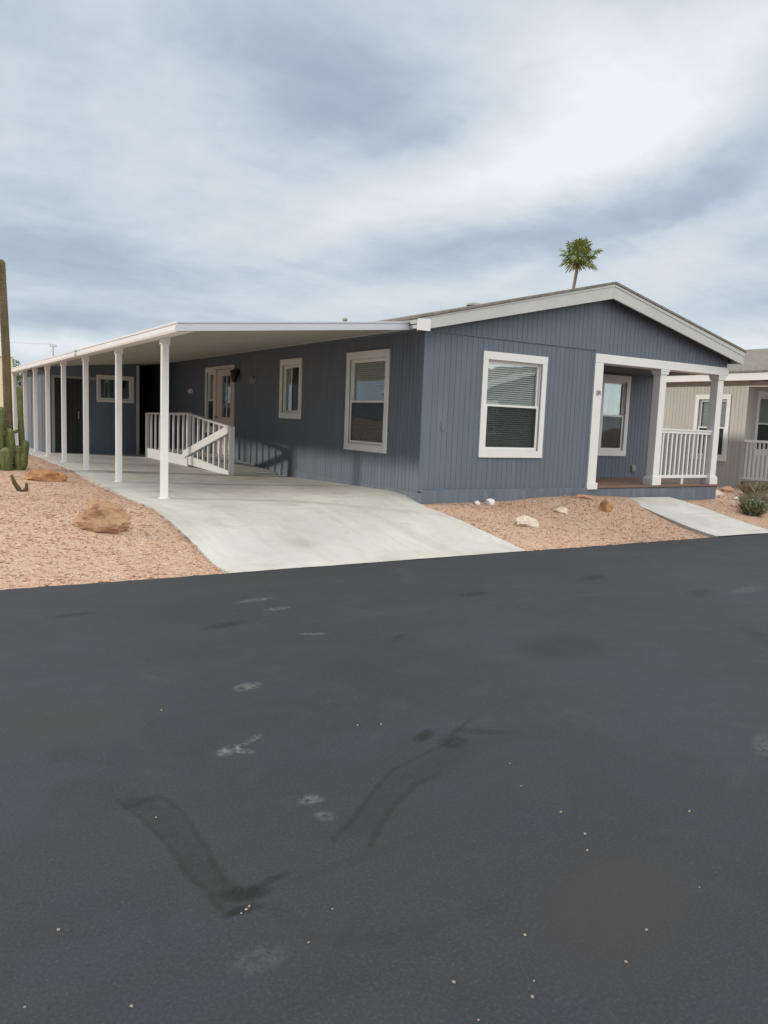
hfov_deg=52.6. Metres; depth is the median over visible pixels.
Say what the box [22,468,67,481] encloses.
rock
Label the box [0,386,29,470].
clustered cactus
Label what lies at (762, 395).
window
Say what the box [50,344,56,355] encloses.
utility pole
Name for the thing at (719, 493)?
rock
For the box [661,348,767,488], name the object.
beige house
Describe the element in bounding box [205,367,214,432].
door
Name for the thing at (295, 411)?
window
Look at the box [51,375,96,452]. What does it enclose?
sliding door
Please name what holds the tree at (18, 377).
on the ground
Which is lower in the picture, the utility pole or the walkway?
the walkway
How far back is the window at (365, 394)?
12.93 m
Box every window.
[96,375,133,402]
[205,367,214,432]
[279,358,302,418]
[343,348,390,453]
[477,351,547,457]
[597,374,631,455]
[693,394,731,460]
[752,391,767,455]
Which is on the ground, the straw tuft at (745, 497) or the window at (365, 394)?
the straw tuft at (745, 497)
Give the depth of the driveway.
10.05 m
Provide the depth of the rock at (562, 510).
12.01 m
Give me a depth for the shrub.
13.94 m
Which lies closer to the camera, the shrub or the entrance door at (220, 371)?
the shrub
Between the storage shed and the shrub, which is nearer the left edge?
the storage shed
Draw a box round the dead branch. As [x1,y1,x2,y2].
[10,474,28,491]
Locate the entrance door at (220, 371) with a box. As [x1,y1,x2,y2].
[214,364,234,455]
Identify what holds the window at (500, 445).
in the manufactured home
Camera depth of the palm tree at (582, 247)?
49.69 m
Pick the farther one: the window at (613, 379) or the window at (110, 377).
the window at (110, 377)
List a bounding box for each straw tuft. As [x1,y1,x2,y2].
[735,478,767,495]
[735,490,767,507]
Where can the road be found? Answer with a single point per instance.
(292, 757)
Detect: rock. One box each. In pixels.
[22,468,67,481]
[72,499,130,533]
[486,498,494,504]
[515,515,538,527]
[554,507,567,513]
[575,494,592,498]
[598,500,613,511]
[716,490,724,495]
[720,486,733,491]
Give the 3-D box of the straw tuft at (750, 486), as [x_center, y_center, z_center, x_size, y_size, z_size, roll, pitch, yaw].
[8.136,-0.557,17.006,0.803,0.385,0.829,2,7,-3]
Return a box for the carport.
[11,321,408,498]
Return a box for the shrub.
[736,498,767,515]
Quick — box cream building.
[0,354,14,427]
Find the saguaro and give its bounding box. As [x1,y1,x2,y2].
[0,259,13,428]
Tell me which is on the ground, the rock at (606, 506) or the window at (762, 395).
the rock at (606, 506)
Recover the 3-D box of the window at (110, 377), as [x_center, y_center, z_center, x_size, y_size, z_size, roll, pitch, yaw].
[-7.307,-3.337,21.126,0.980,0.720,0.130,-2,8,-32]
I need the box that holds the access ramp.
[145,413,276,474]
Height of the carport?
2.625 m
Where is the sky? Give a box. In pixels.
[0,0,767,385]
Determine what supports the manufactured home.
on the ground
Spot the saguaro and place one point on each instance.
(5, 344)
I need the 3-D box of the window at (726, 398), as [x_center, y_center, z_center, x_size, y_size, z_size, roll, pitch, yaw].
[8.358,-2.151,19.817,0.140,1.660,1.010,-2,8,-32]
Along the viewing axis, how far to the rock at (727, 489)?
17.61 m
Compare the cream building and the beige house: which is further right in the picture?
the beige house
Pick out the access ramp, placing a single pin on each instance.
(193, 455)
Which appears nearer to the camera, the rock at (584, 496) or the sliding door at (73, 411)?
the rock at (584, 496)
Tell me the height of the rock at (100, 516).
0.395 m
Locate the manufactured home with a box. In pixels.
[139,282,746,503]
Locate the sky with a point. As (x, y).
(162, 162)
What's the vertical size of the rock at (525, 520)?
0.165 m
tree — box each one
[13,359,20,385]
[558,237,603,288]
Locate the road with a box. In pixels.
[0,533,767,1023]
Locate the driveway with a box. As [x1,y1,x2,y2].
[16,443,525,573]
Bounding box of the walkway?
[632,497,767,536]
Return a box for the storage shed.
[21,364,138,453]
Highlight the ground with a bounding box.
[0,420,767,589]

